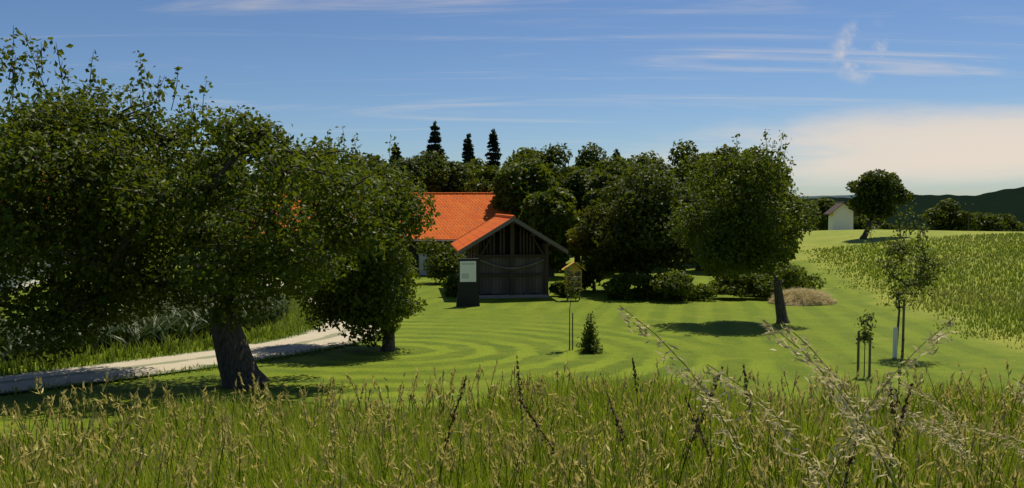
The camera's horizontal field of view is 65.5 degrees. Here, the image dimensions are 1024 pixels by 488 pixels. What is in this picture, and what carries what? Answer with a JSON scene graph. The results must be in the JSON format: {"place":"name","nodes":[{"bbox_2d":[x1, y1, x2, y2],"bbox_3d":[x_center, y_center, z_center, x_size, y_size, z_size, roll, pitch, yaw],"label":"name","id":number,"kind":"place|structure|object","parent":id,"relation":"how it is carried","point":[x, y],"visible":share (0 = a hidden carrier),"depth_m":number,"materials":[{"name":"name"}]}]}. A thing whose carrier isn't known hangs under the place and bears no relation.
{"place":"outdoors","nodes":[
{"label":"outdoors","id":0,"kind":"place"},
{"bbox_2d":[0,279,379,393],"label":"gravel path","id":1,"kind":"structure","parent":0,"point":[307,340],"depth_m":17.99,"materials":[{"name":"grey gravel"}]},
{"bbox_2d":[0,230,1023,446],"bbox_3d":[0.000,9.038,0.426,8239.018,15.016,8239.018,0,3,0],"label":"ground","id":2,"kind":"structure","parent":0,"point":[445,333],"depth_m":21.67,"materials":[{"name":"green plant"}]},
{"bbox_2d":[0,229,60,290],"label":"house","id":3,"kind":"structure","parent":2,"relation":"on","point":[28,282],"depth_m":43.50,"materials":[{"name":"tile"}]},
{"bbox_2d":[8,173,100,266],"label":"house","id":4,"kind":"structure","parent":2,"relation":"on","point":[65,231],"depth_m":59.63,"materials":[{"name":"tile"}]},
{"bbox_2d":[0,281,298,367],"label":"corn crop","id":5,"kind":"object","parent":2,"relation":"on","point":[163,326],"visible":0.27,"depth_m":21.83,"materials":[{"name":"green plant"}]},
{"bbox_2d":[0,292,400,396],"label":"verge grass","id":6,"kind":"structure","parent":2,"relation":"on","point":[292,320],"depth_m":19.55,"materials":[{"name":"green plant"}]},
{"bbox_2d":[0,25,405,388],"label":"apple tree","id":7,"kind":"object","parent":2,"relation":"on","point":[136,196],"visible":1,"depth_m":14.20,"materials":[{"name":"green plant"}]},
{"bbox_2d":[176,149,260,205],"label":"forest tree","id":8,"kind":"object","parent":2,"relation":"on","point":[195,164],"visible":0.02,"depth_m":73.92,"materials":[{"name":"green plant"}]},
{"bbox_2d":[190,148,251,238],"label":"forest tree","id":9,"kind":"object","parent":2,"relation":"on","point":[220,166],"visible":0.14,"depth_m":69.02,"materials":[{"name":"green plant"}]},
{"bbox_2d":[255,153,292,205],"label":"forest tree","id":10,"kind":"object","parent":2,"relation":"on","point":[264,172],"visible":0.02,"depth_m":80.71,"materials":[{"name":"green plant"}]},
{"bbox_2d":[272,138,297,192],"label":"conifer tree","id":11,"kind":"object","parent":2,"relation":"on","point":[287,160],"visible":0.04,"depth_m":71.46,"materials":[{"name":"green plant"}]},
{"bbox_2d":[292,141,335,178],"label":"forest tree","id":12,"kind":"object","parent":2,"relation":"on","point":[326,146],"depth_m":75.90,"materials":[{"name":"green plant"}]},
{"bbox_2d":[337,153,382,162],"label":"forest tree","id":13,"kind":"object","parent":2,"relation":"on","point":[369,155],"visible":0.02,"depth_m":83.04,"materials":[{"name":"green plant"}]},
{"bbox_2d":[289,126,440,351],"bbox_3d":[-4.089,-0.083,21.316,3.879,6.008,4.797,-1,3,-22],"label":"apple tree","id":14,"kind":"object","parent":2,"relation":"on","point":[365,296],"visible":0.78,"depth_m":20.24,"materials":[{"name":"green plant"}]},
{"bbox_2d":[348,154,393,189],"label":"forest tree","id":15,"kind":"object","parent":2,"relation":"on","point":[377,157],"visible":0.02,"depth_m":67.36,"materials":[{"name":"green plant"}]},
{"bbox_2d":[248,192,515,274],"bbox_3d":[-7.990,-0.668,58.970,20.238,6.300,11.565,0,3,5],"label":"farmhouse","id":16,"kind":"object","parent":2,"relation":"on","point":[463,213],"visible":0.1,"depth_m":55.61,"materials":[{"name":"tile"}]},
{"bbox_2d":[388,142,402,165],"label":"conifer tree","id":17,"kind":"object","parent":2,"relation":"on","point":[398,153],"visible":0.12,"depth_m":85.36,"materials":[{"name":"green plant"}]},
{"bbox_2d":[376,162,417,192],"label":"forest tree","id":18,"kind":"object","parent":2,"relation":"on","point":[397,173],"visible":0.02,"depth_m":72.35,"materials":[{"name":"green plant"}]},
{"bbox_2d":[395,248,418,278],"bbox_3d":[-7.486,1.304,49.073,2.428,2.477,3.413,3,4,44],"label":"bush","id":19,"kind":"object","parent":2,"relation":"on","point":[408,260],"visible":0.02,"depth_m":49.35,"materials":[{"name":"green plant"}]},
{"bbox_2d":[390,151,449,186],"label":"forest tree","id":20,"kind":"object","parent":2,"relation":"on","point":[412,167],"visible":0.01,"depth_m":78.27,"materials":[{"name":"green plant"}]},
{"bbox_2d":[425,121,445,162],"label":"conifer tree","id":21,"kind":"object","parent":2,"relation":"on","point":[435,138],"visible":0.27,"depth_m":75.26,"materials":[{"name":"green plant"}]},
{"bbox_2d":[414,237,465,282],"bbox_3d":[-4.098,0.977,47.162,3.398,2.859,2.799,0,3,0],"label":"bush","id":22,"kind":"object","parent":2,"relation":"on","point":[444,263],"visible":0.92,"depth_m":46.71,"materials":[{"name":"green plant"}]},
{"bbox_2d":[415,150,475,192],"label":"forest tree","id":23,"kind":"object","parent":2,"relation":"on","point":[448,176],"visible":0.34,"depth_m":68.48,"materials":[{"name":"green plant"}]},
{"bbox_2d":[441,273,458,296],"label":"bush","id":24,"kind":"object","parent":2,"relation":"on","point":[450,283],"visible":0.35,"depth_m":38.66,"materials":[{"name":"green plant"}]},
{"bbox_2d":[456,258,479,306],"bbox_3d":[-1.910,1.682,34.517,1.039,2.105,0.220,0,3,-8],"label":"sign board","id":25,"kind":"object","parent":2,"relation":"on","point":[467,294],"visible":0.98,"depth_m":34.44,"materials":[{"name":"paper"}]},
{"bbox_2d":[462,133,474,163],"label":"conifer tree","id":26,"kind":"object","parent":2,"relation":"on","point":[468,153],"visible":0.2,"depth_m":79.28,"materials":[{"name":"green plant"}]},
{"bbox_2d":[464,158,493,180],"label":"forest tree","id":27,"kind":"object","parent":2,"relation":"on","point":[473,163],"visible":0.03,"depth_m":72.74,"materials":[{"name":"green plant"}]},
{"bbox_2d":[463,160,522,192],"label":"forest tree","id":28,"kind":"object","parent":2,"relation":"on","point":[482,182],"visible":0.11,"depth_m":61.51,"materials":[{"name":"green plant"}]},
{"bbox_2d":[484,129,501,166],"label":"conifer tree","id":29,"kind":"object","parent":2,"relation":"on","point":[494,157],"visible":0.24,"depth_m":84.23,"materials":[{"name":"green plant"}]},
{"bbox_2d":[451,214,567,298],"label":"barn","id":30,"kind":"structure","parent":2,"relation":"on","point":[510,255],"depth_m":38.15,"materials":[{"name":"brown wood"}]},
{"bbox_2d":[501,147,545,168],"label":"forest tree","id":31,"kind":"object","parent":2,"relation":"on","point":[519,156],"visible":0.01,"depth_m":80.11,"materials":[{"name":"green plant"}]},
{"bbox_2d":[489,157,559,218],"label":"forest tree","id":32,"kind":"object","parent":2,"relation":"on","point":[513,188],"visible":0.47,"depth_m":55.50,"materials":[{"name":"green plant"}]},
{"bbox_2d":[518,186,584,276],"bbox_3d":[2.664,-0.746,51.812,4.079,5.992,4.452,-2,3,-29],"label":"forest tree","id":33,"kind":"object","parent":2,"relation":"on","point":[552,214],"visible":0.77,"depth_m":50.63,"materials":[{"name":"green plant"}]},
{"bbox_2d":[520,142,582,179],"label":"forest tree","id":34,"kind":"object","parent":2,"relation":"on","point":[549,156],"visible":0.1,"depth_m":76.94,"materials":[{"name":"green plant"}]},
{"bbox_2d":[549,280,582,296],"bbox_3d":[2.597,2.193,38.811,1.223,1.002,1.650,-3,4,-45],"label":"bush","id":35,"kind":"object","parent":2,"relation":"on","point":[557,287],"visible":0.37,"depth_m":38.70,"materials":[{"name":"green plant"}]},
{"bbox_2d":[541,162,591,268],"bbox_3d":[3.866,-2.096,60.238,5.187,8.140,5.199,-2,3,-31],"label":"forest tree","id":36,"kind":"object","parent":2,"relation":"on","point":[577,180],"visible":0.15,"depth_m":58.92,"materials":[{"name":"green plant"}]},
{"bbox_2d":[559,265,581,349],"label":"tree sapling","id":37,"kind":"object","parent":2,"relation":"on","point":[572,285],"visible":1,"depth_m":21.40,"materials":[{"name":"green plant"}]},
{"bbox_2d":[561,262,585,299],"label":"insect hotel","id":38,"kind":"structure","parent":2,"relation":"on","point":[573,267],"depth_m":36.98,"materials":[{"name":"brown wood"}]},
{"bbox_2d":[561,166,599,264],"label":"forest tree","id":39,"kind":"object","parent":2,"relation":"on","point":[591,171],"visible":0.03,"depth_m":62.36,"materials":[{"name":"green plant"}]},
{"bbox_2d":[571,142,606,170],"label":"forest tree","id":40,"kind":"object","parent":2,"relation":"on","point":[591,159],"visible":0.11,"depth_m":82.59,"materials":[{"name":"green plant"}]},
{"bbox_2d":[575,309,605,354],"bbox_3d":[2.031,2.490,20.887,0.782,1.559,1.066,0,3,0],"label":"cone shrub","id":41,"kind":"object","parent":2,"relation":"on","point":[590,344],"visible":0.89,"depth_m":20.75,"materials":[{"name":"green plant"}]},
{"bbox_2d":[564,222,619,291],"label":"tree","id":42,"kind":"object","parent":2,"relation":"on","point":[595,262],"visible":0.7,"depth_m":40.66,"materials":[{"name":"green plant"}]},
{"bbox_2d":[581,170,624,274],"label":"forest tree","id":43,"kind":"object","parent":2,"relation":"on","point":[595,184],"visible":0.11,"depth_m":53.14,"materials":[{"name":"green plant"}]},
{"bbox_2d":[612,149,620,162],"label":"conifer tree","id":44,"kind":"object","parent":2,"relation":"on","point":[617,152],"visible":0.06,"depth_m":87.45,"materials":[{"name":"green plant"}]},
{"bbox_2d":[599,162,644,175],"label":"forest tree","id":45,"kind":"object","parent":2,"relation":"on","point":[617,171],"depth_m":67.25,"materials":[{"name":"green plant"}]},
{"bbox_2d":[597,150,664,169],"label":"forest tree","id":46,"kind":"object","parent":2,"relation":"on","point":[623,162],"visible":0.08,"depth_m":78.55,"materials":[{"name":"green plant"}]},
{"bbox_2d":[601,272,663,300],"bbox_3d":[5.713,2.068,37.596,3.017,1.531,1.646,1,3,12],"label":"bush","id":47,"kind":"object","parent":2,"relation":"on","point":[618,286],"visible":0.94,"depth_m":37.23,"materials":[{"name":"green plant"}]},
{"bbox_2d":[622,164,676,262],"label":"forest tree","id":48,"kind":"object","parent":2,"relation":"on","point":[624,172],"depth_m":59.08,"materials":[{"name":"green plant"}]},
{"bbox_2d":[578,160,726,284],"bbox_3d":[7.034,-0.798,40.940,7.361,6.802,6.401,-2,3,-34],"label":"tree","id":49,"kind":"object","parent":2,"relation":"on","point":[634,217],"visible":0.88,"depth_m":39.08,"materials":[{"name":"green plant"}]},
{"bbox_2d":[635,159,673,176],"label":"forest tree","id":50,"kind":"object","parent":2,"relation":"on","point":[660,163],"visible":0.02,"depth_m":70.92,"materials":[{"name":"green plant"}]},
{"bbox_2d":[438,338,913,487],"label":"dock weed","id":51,"kind":"object","parent":2,"relation":"on","point":[849,461],"visible":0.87,"depth_m":4.92,"materials":[{"name":"plant"}]},
{"bbox_2d":[648,269,718,300],"bbox_3d":[7.913,2.004,36.959,3.402,1.749,2.847,0,3,0],"label":"bush","id":52,"kind":"object","parent":2,"relation":"on","point":[674,284],"visible":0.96,"depth_m":36.48,"materials":[{"name":"green plant"}]},
{"bbox_2d":[661,138,708,262],"bbox_3d":[14.573,-3.562,65.772,6.798,10.351,7.205,2,3,39],"label":"forest tree","id":53,"kind":"object","parent":2,"relation":"on","point":[683,158],"visible":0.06,"depth_m":64.78,"materials":[{"name":"green plant"}]},
{"bbox_2d":[692,144,739,188],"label":"forest tree","id":54,"kind":"object","parent":2,"relation":"on","point":[726,151],"visible":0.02,"depth_m":57.27,"materials":[{"name":"green plant"}]},
{"bbox_2d":[678,179,781,278],"bbox_3d":[11.758,-0.554,44.200,6.671,6.212,6.413,0,3,0],"label":"tree","id":55,"kind":"object","parent":2,"relation":"on","point":[697,268],"visible":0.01,"depth_m":42.96,"materials":[{"name":"green plant"}]},
{"bbox_2d":[572,299,904,376],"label":"tree stakes","id":56,"kind":"object","parent":2,"relation":"on","point":[895,341],"visible":0.79,"depth_m":19.44,"materials":[{"name":"brown wood"}]},
{"bbox_2d":[665,129,820,323],"bbox_3d":[8.063,-0.581,28.431,4.385,6.975,4.668,-2,4,-42],"label":"pear tree","id":57,"kind":"object","parent":2,"relation":"on","point":[745,242],"visible":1,"depth_m":27.50,"materials":[{"name":"green plant"}]},
{"bbox_2d":[703,271,783,298],"bbox_3d":[11.076,1.920,38.070,3.856,1.591,2.517,0,3,0],"label":"bush","id":58,"kind":"object","parent":2,"relation":"on","point":[761,285],"visible":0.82,"depth_m":37.60,"materials":[{"name":"green plant"}]},
{"bbox_2d":[744,146,794,188],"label":"forest tree","id":59,"kind":"object","parent":2,"relation":"on","point":[787,172],"visible":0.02,"depth_m":67.16,"materials":[{"name":"green plant"}]},
{"bbox_2d":[743,262,826,296],"bbox_3d":[13.519,1.857,39.721,4.508,1.854,2.901,-1,3,-17],"label":"bush","id":60,"kind":"object","parent":2,"relation":"on","point":[791,276],"visible":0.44,"depth_m":39.38,"materials":[{"name":"green plant"}]},
{"bbox_2d":[763,187,806,269],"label":"forest tree","id":61,"kind":"object","parent":2,"relation":"on","point":[796,251],"visible":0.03,"depth_m":49.07,"materials":[{"name":"green plant"}]},
{"bbox_2d":[768,292,836,305],"bbox_3d":[13.138,2.389,35.644,3.058,0.681,2.122,0,3,0],"label":"hay pile","id":62,"kind":"object","parent":2,"relation":"on","point":[789,301],"visible":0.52,"depth_m":34.90,"materials":[{"name":"beige plant"}]},
{"bbox_2d":[768,286,835,305],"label":"hay straws","id":63,"kind":"object","parent":62,"relation":"on","point":[803,290],"visible":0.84,"depth_m":35.20,"materials":[{"name":"beige plant"}]},
{"bbox_2d":[798,218,818,230],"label":"bush","id":64,"kind":"object","parent":2,"relation":"on","point":[812,226],"visible":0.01,"depth_m":187.06,"materials":[{"name":"green plant"}]},
{"bbox_2d":[616,305,1023,487],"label":"grass plumes","id":65,"kind":"object","parent":2,"relation":"on","point":[832,385],"depth_m":2.98,"materials":[{"name":"plant"}]},
{"bbox_2d":[809,197,836,230],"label":"tree","id":66,"kind":"object","parent":2,"relation":"on","point":[825,204],"visible":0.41,"depth_m":148.47,"materials":[{"name":"green plant"}]},
{"bbox_2d":[823,202,855,229],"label":"house","id":67,"kind":"structure","parent":2,"relation":"on","point":[840,215],"depth_m":126.25,"materials":[{"name":"white paint"}]},
{"bbox_2d":[854,309,876,376],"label":"tree sapling","id":68,"kind":"object","parent":2,"relation":"on","point":[864,333],"visible":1,"depth_m":16.31,"materials":[{"name":"green plant"}]},
{"bbox_2d":[853,216,882,229],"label":"bush","id":69,"kind":"object","parent":2,"relation":"on","point":[858,224],"visible":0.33,"depth_m":168.54,"materials":[{"name":"green plant"}]},
{"bbox_2d":[845,168,914,238],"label":"meadow tree","id":70,"kind":"object","parent":2,"relation":"on","point":[877,195],"visible":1,"depth_m":74.36,"materials":[{"name":"green plant"}]},
{"bbox_2d":[872,218,896,229],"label":"bush","id":71,"kind":"object","parent":2,"relation":"on","point":[883,224],"visible":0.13,"depth_m":175.72,"materials":[{"name":"green plant"}]},
{"bbox_2d":[860,203,953,336],"bbox_3d":[9.645,0.935,19.498,1.801,3.877,1.740,-1,3,-26],"label":"young tree","id":72,"kind":"object","parent":2,"relation":"on","point":[900,252],"visible":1,"depth_m":19.39,"materials":[{"name":"green plant"}]},
{"bbox_2d":[799,232,1023,348],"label":"crop field","id":73,"kind":"structure","parent":2,"relation":"on","point":[1014,306],"depth_m":42.94,"materials":[{"name":"green plant"}]},
{"bbox_2d":[921,198,978,230],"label":"bush","id":74,"kind":"object","parent":2,"relation":"on","point":[949,216],"visible":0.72,"depth_m":158.62,"materials":[{"name":"green plant"}]},
{"bbox_2d":[965,202,989,230],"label":"utility poles","id":75,"kind":"object","parent":2,"relation":"on","point":[969,204],"visible":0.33,"depth_m":149.88,"materials":[{"name":"brown wood"}]},
{"bbox_2d":[969,211,1006,230],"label":"bush","id":76,"kind":"object","parent":2,"relation":"on","point":[993,224],"visible":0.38,"depth_m":165.71,"materials":[{"name":"green plant"}]},
{"bbox_2d":[992,213,1023,231],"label":"bush","id":77,"kind":"object","parent":2,"relation":"on","point":[1012,223],"visible":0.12,"depth_m":173.69,"materials":[{"name":"green plant"}]},
{"bbox_2d":[0,358,1023,487],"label":"grass","id":78,"kind":"structure","parent":0,"point":[148,477],"depth_m":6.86,"materials":[{"name":"green plant"}]},
{"bbox_2d":[0,0,1023,195],"label":"sky","id":79,"kind":"structure","parent":0,"point":[928,93],"materials":[{"name":"blue"}]},
{"bbox_2d":[254,187,1023,230],"bbox_3d":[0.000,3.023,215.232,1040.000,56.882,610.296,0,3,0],"label":"hills","id":80,"kind":"structure","parent":0,"point":[1006,201],"depth_m":448.87,"materials":[{"name":"green plant"}]},
{"bbox_2d":[798,195,854,198],"bbox_3d":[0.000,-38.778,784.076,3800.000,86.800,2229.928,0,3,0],"label":"hills","id":81,"kind":"structure","parent":0,"point":[844,196],"depth_m":1761.62,"materials":[{"name":"green plant"}]}
]}

